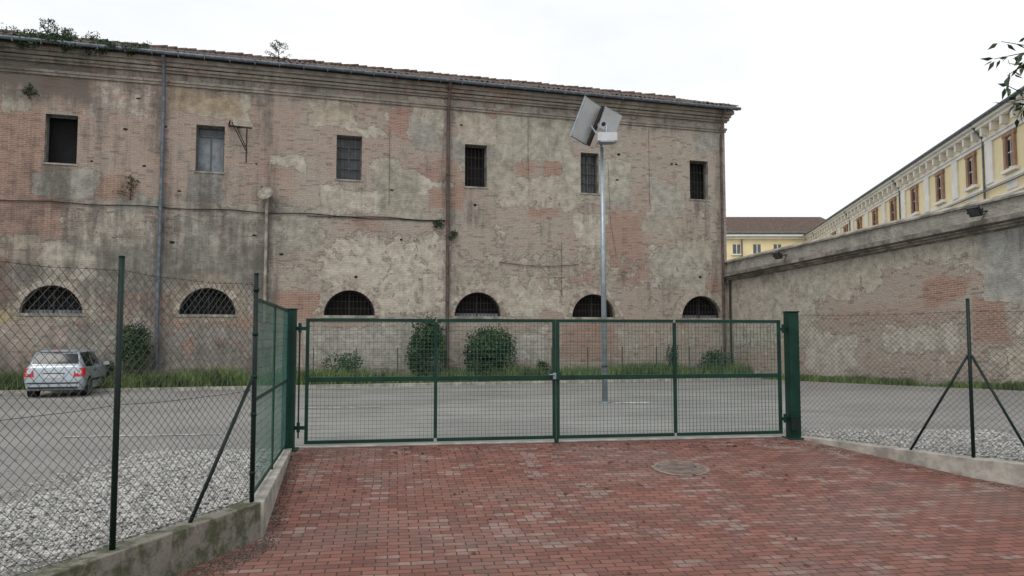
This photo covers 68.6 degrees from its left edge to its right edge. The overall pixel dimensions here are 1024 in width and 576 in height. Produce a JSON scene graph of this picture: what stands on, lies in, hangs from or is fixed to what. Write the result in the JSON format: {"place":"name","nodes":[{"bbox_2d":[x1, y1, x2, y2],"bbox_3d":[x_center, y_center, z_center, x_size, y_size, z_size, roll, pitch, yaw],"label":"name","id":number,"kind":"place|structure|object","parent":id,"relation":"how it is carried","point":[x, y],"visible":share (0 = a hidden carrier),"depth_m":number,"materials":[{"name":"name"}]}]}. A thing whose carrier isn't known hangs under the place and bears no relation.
{"place":"outdoors","nodes":[
{"label":"outdoors","id":0,"kind":"place"},
{"bbox_2d":[0,379,1023,506],"bbox_3d":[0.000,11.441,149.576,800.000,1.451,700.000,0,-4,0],"label":"ground","id":1,"kind":"structure","parent":0,"point":[408,417],"depth_m":17.99,"materials":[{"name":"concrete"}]},
{"bbox_2d":[24,349,109,396],"bbox_3d":[-14.581,2.771,24.844,2.040,1.505,3.970,1,-4,-16],"label":"parked car","id":2,"kind":"object","parent":1,"relation":"on","point":[49,368],"visible":0.76,"depth_m":23.20,"materials":[{"name":"silver metal"}]},
{"bbox_2d":[0,448,280,575],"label":"gravel bed","id":3,"kind":"object","parent":1,"relation":"on","point":[17,533],"visible":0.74,"depth_m":8.29,"materials":[{"name":"grey gravel"}]},
{"bbox_2d":[20,448,291,575],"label":"curb","id":4,"kind":"structure","parent":1,"relation":"on","point":[176,549],"depth_m":7.25,"materials":[{"name":"concrete"}]},
{"bbox_2d":[0,255,288,575],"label":"chain link fence","id":5,"kind":"object","parent":4,"relation":"on","point":[281,383],"visible":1,"depth_m":7.12,"materials":[{"name":"metal"}]},
{"bbox_2d":[21,395,649,436],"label":"parking lines","id":6,"kind":"object","parent":1,"relation":"on","point":[221,433],"visible":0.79,"depth_m":14.36,"materials":[{"name":"white paint"}]},
{"bbox_2d":[0,59,728,378],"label":"front wall","id":7,"kind":"structure","parent":1,"relation":"on","point":[534,208],"depth_m":29.85,"materials":[{"name":"brick"}]},
{"bbox_2d":[21,82,37,98],"bbox_3d":[-17.300,-7.080,27.050,0.671,0.582,0.726,3,-5,-41],"label":"wall plant","id":8,"kind":"object","parent":7,"relation":"attached to","point":[29,86],"depth_m":26.97,"materials":[{"name":"green plant"}]},
{"bbox_2d":[112,176,139,199],"bbox_3d":[-14.105,-3.739,27.738,0.886,0.977,0.899,0,-4,0],"label":"wall plant","id":9,"kind":"object","parent":7,"relation":"attached to","point":[130,189],"depth_m":27.61,"materials":[{"name":"green plant"}]},
{"bbox_2d":[228,120,251,162],"bbox_3d":[-10.382,-5.492,28.609,0.877,1.584,0.739,1,-4,-18],"label":"iron wall bracket","id":10,"kind":"object","parent":7,"relation":"attached to","point":[234,126],"visible":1,"depth_m":28.58,"materials":[{"name":"black metal"}]},
{"bbox_2d":[257,185,272,198],"bbox_3d":[-9.517,-3.651,28.760,0.537,0.529,0.554,-3,-5,39],"label":"satellite dish","id":11,"kind":"object","parent":7,"relation":"attached to","point":[265,192],"visible":1,"depth_m":28.82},
{"bbox_2d":[0,129,649,295],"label":"wall cables","id":12,"kind":"object","parent":7,"relation":"attached to","point":[561,265],"depth_m":29.58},
{"bbox_2d":[0,39,733,132],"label":"cornice","id":13,"kind":"structure","parent":7,"relation":"attached to","point":[182,57],"depth_m":29.84,"materials":[{"name":"brick"}]},
{"bbox_2d":[0,65,726,132],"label":"cornice band","id":14,"kind":"object","parent":13,"relation":"attached to","point":[260,91],"visible":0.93,"depth_m":29.86,"materials":[{"name":"brown brick"}]},
{"bbox_2d":[0,52,728,122],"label":"cornice band","id":15,"kind":"object","parent":13,"relation":"attached to","point":[267,77],"visible":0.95,"depth_m":29.87,"materials":[{"name":"brown brick"}]},
{"bbox_2d":[0,47,730,117],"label":"cornice band","id":16,"kind":"object","parent":13,"relation":"attached to","point":[320,78],"visible":0.97,"depth_m":29.89,"materials":[{"name":"brown brick"}]},
{"bbox_2d":[0,41,733,113],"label":"cornice band","id":17,"kind":"object","parent":13,"relation":"attached to","point":[146,57],"visible":0.99,"depth_m":30.05,"materials":[{"name":"brown brick"}]},
{"bbox_2d":[12,278,722,319],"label":"lunette windows","id":18,"kind":"structure","parent":7,"relation":"attached to","point":[479,290],"depth_m":29.92,"materials":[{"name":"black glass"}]},
{"bbox_2d":[0,29,737,110],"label":"roof ridge","id":19,"kind":"structure","parent":7,"relation":"on","point":[335,64],"depth_m":35.87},
{"bbox_2d":[38,18,60,38],"bbox_3d":[-16.803,-9.359,27.334,0.785,0.944,0.983,0,-4,0],"label":"roof sapling","id":20,"kind":"object","parent":19,"relation":"on","point":[44,27],"visible":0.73,"depth_m":27.22,"materials":[{"name":"green plant"}]},
{"bbox_2d":[58,27,76,40],"bbox_3d":[-16.305,-9.214,27.500,0.704,0.745,0.721,2,-4,-32],"label":"roof sapling","id":21,"kind":"object","parent":19,"relation":"on","point":[66,31],"visible":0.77,"depth_m":27.47,"materials":[{"name":"green plant"}]},
{"bbox_2d":[0,23,157,56],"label":"roof ivy","id":22,"kind":"object","parent":19,"relation":"on","point":[42,35],"visible":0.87,"depth_m":27.00,"materials":[{"name":"green plant"}]},
{"bbox_2d":[0,32,737,106],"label":"roof front","id":23,"kind":"structure","parent":19,"relation":"attached to","point":[489,81],"depth_m":32.51,"materials":[{"name":"tile"}]},
{"bbox_2d":[266,39,288,61],"bbox_3d":[-9.268,-9.362,29.789,0.936,1.060,1.003,3,-5,-42],"label":"roof sapling","id":24,"kind":"object","parent":23,"relation":"on","point":[275,48],"visible":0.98,"depth_m":29.75,"materials":[{"name":"green plant"}]},
{"bbox_2d":[0,34,740,109],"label":"gutter","id":25,"kind":"object","parent":19,"relation":"attached to","point":[279,64],"visible":1,"depth_m":29.82,"materials":[{"name":"metal"}]},
{"bbox_2d":[42,114,709,200],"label":"windows","id":26,"kind":"structure","parent":7,"relation":"attached to","point":[210,144],"depth_m":30.34,"materials":[{"name":"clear glass"}]},
{"bbox_2d":[42,114,709,200],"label":"window parts","id":27,"kind":"structure","parent":26,"relation":"in","point":[210,140],"depth_m":30.34,"materials":[{"name":"black glass"}]},
{"bbox_2d":[91,98,700,277],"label":"putlog holes","id":28,"kind":"object","parent":7,"relation":"attached to","point":[172,242],"visible":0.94,"depth_m":29.13,"materials":[{"name":"black"}]},
{"bbox_2d":[433,219,443,229],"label":"wall plant","id":29,"kind":"object","parent":7,"relation":"attached to","point":[435,222],"depth_m":30.86,"materials":[{"name":"green plant"}]},
{"bbox_2d":[154,54,725,375],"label":"downpipes","id":30,"kind":"object","parent":7,"relation":"attached to","point":[160,210],"visible":0.9,"depth_m":30.53,"materials":[{"name":"metal"}]},
{"bbox_2d":[449,230,457,239],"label":"wall plant","id":31,"kind":"object","parent":7,"relation":"attached to","point":[454,233],"depth_m":30.97,"materials":[{"name":"green plant"}]},
{"bbox_2d":[24,118,726,316],"bbox_3d":[-8.101,-2.925,35.232,34.302,14.700,11.000,1,-4,-16],"label":"side and rear walls","id":32,"kind":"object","parent":1,"relation":"on","point":[63,133],"visible":0.03,"depth_m":30.22,"materials":[{"name":"black"}]},
{"bbox_2d":[0,378,753,393],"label":"kerb","id":33,"kind":"structure","parent":1,"relation":"on","point":[361,385],"depth_m":27.98,"materials":[{"name":"concrete"}]},
{"bbox_2d":[0,424,1023,511],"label":"gravel bed","id":34,"kind":"object","parent":1,"relation":"on","point":[867,435],"visible":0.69,"depth_m":13.04,"materials":[{"name":"grey gravel"}]},
{"bbox_2d":[981,38,1023,128],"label":"cherry tree","id":35,"kind":"object","parent":34,"relation":"on","point":[1018,59],"visible":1,"depth_m":9.18,"materials":[{"name":"green plant"}]},
{"bbox_2d":[570,96,621,402],"bbox_3d":[2.446,-1.118,21.514,1.473,8.757,0.812,-1,-4,18],"label":"solar street lamp","id":36,"kind":"object","parent":1,"relation":"on","point":[592,116],"visible":0.91,"depth_m":21.64,"materials":[{"name":"metal"}]},
{"bbox_2d":[724,190,1023,360],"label":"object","id":37,"kind":"object","parent":1,"relation":"on","point":[1000,223],"visible":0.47,"depth_m":25.48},
{"bbox_2d":[726,195,1023,385],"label":"brick perimeter wall","id":38,"kind":"structure","parent":1,"relation":"on","point":[983,273],"depth_m":25.13,"materials":[{"name":"brick"}]},
{"bbox_2d":[772,251,787,259],"bbox_3d":[10.857,-1.198,30.436,0.670,0.519,0.455,2,-4,-34],"label":"floodlight","id":39,"kind":"object","parent":38,"relation":"attached to","point":[778,255],"visible":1,"depth_m":30.31,"materials":[{"name":"black plastic"}]},
{"bbox_2d":[966,206,987,225],"bbox_3d":[13.658,-2.115,22.030,0.670,0.519,0.455,2,-4,-34],"label":"floodlight","id":40,"kind":"object","parent":38,"relation":"attached to","point":[974,211],"visible":1,"depth_m":21.92,"materials":[{"name":"black plastic"}]},
{"bbox_2d":[726,86,1023,259],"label":"yellow barracks building","id":41,"kind":"structure","parent":1,"relation":"on","point":[980,157],"depth_m":57.19,"materials":[{"name":"paint"}]},
{"bbox_2d":[762,374,1023,390],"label":"grass strip","id":42,"kind":"object","parent":1,"relation":"on","point":[879,380],"depth_m":24.75,"materials":[{"name":"green plant"}]},
{"bbox_2d":[801,435,1023,486],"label":"curb","id":43,"kind":"structure","parent":1,"relation":"on","point":[1009,472],"depth_m":11.60,"materials":[{"name":"concrete"}]},
{"bbox_2d":[799,298,1023,459],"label":"chain link fence","id":44,"kind":"object","parent":43,"relation":"on","point":[970,357],"visible":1,"depth_m":11.86,"materials":[{"name":"metal"}]},
{"bbox_2d":[0,0,1023,218],"label":"sky","id":45,"kind":"structure","parent":0,"point":[835,98],"materials":[{"name":"white"}]},
{"bbox_2d":[177,437,1023,575],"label":"brick paving","id":46,"kind":"structure","parent":0,"point":[425,521],"depth_m":9.33,"materials":[{"name":"red brick"}]},
{"bbox_2d":[295,435,785,447],"bbox_3d":[0.779,2.891,13.383,9.150,0.324,0.200,1,-4,-9],"label":"gate threshold","id":47,"kind":"object","parent":46,"relation":"on","point":[461,443],"depth_m":13.34,"materials":[{"name":"concrete"}]},
{"bbox_2d":[280,308,803,451],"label":"metal gate","id":48,"kind":"structure","parent":46,"relation":"on","point":[789,329],"depth_m":13.22,"materials":[{"name":"green metal"}]},
{"bbox_2d":[310,439,950,573],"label":"fallen leaves","id":49,"kind":"object","parent":46,"relation":"on","point":[587,484],"visible":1,"depth_m":11.05,"materials":[{"name":"brown plant"}]},
{"bbox_2d":[651,461,709,475],"bbox_3d":[2.600,2.778,11.597,0.880,0.079,0.880,0,-4,0],"label":"manhole cover","id":50,"kind":"object","parent":46,"relation":"on","point":[682,468],"visible":1,"depth_m":11.58,"materials":[{"name":"metal"}]},
{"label":"verge soil","id":51,"kind":"structure","parent":0,"visible":0},
{"bbox_2d":[105,360,114,381],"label":"shrub","id":52,"kind":"object","parent":51,"relation":"on","point":[111,368],"visible":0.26,"depth_m":26.69,"materials":[{"name":"green plant"}]},
{"bbox_2d":[113,319,154,380],"bbox_3d":[-13.537,2.475,26.712,1.401,2.764,1.143,0,-4,0],"label":"shrub","id":53,"kind":"object","parent":51,"relation":"on","point":[132,352],"visible":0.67,"depth_m":26.64,"materials":[{"name":"green plant"}]},
{"bbox_2d":[321,351,363,375],"bbox_3d":[-6.441,3.092,28.658,1.656,1.380,1.012,0,-4,0],"label":"shrub","id":54,"kind":"object","parent":51,"relation":"on","point":[343,361],"visible":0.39,"depth_m":28.47,"materials":[{"name":"green plant"}]},
{"bbox_2d":[0,359,752,389],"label":"grass verge","id":55,"kind":"object","parent":51,"relation":"on","point":[17,382],"depth_m":28.02,"materials":[{"name":"green plant"}]},
{"bbox_2d":[405,312,446,382],"bbox_3d":[-3.398,2.361,29.745,1.719,2.918,1.296,1,-4,-10],"label":"shrub","id":56,"kind":"object","parent":51,"relation":"on","point":[427,343],"visible":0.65,"depth_m":29.57,"materials":[{"name":"green plant"}]},
{"bbox_2d":[462,323,519,381],"bbox_3d":[-0.841,2.702,30.369,2.359,2.591,2.150,0,-4,0],"label":"shrub","id":57,"kind":"object","parent":51,"relation":"on","point":[492,342],"visible":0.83,"depth_m":30.01,"materials":[{"name":"green plant"}]},
{"bbox_2d":[269,346,745,383],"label":"grass","id":58,"kind":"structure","parent":51,"relation":"on","point":[550,370],"depth_m":29.82,"materials":[{"name":"green plant"}]},
{"bbox_2d":[534,359,550,374],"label":"shrub","id":59,"kind":"object","parent":51,"relation":"on","point":[544,366],"visible":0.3,"depth_m":31.10,"materials":[{"name":"green plant"}]},
{"bbox_2d":[665,344,678,367],"bbox_3d":[6.972,3.264,32.728,0.578,1.795,0.650,0,-4,0],"label":"shrub","id":60,"kind":"object","parent":51,"relation":"on","point":[671,354],"visible":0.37,"depth_m":32.67,"materials":[{"name":"green plant"}]},
{"bbox_2d":[697,349,734,369],"bbox_3d":[9.013,3.340,33.200,1.794,1.421,0.899,0,-4,0],"label":"shrub","id":61,"kind":"object","parent":51,"relation":"on","point":[713,355],"visible":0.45,"depth_m":33.13,"materials":[{"name":"green plant"}]}
]}

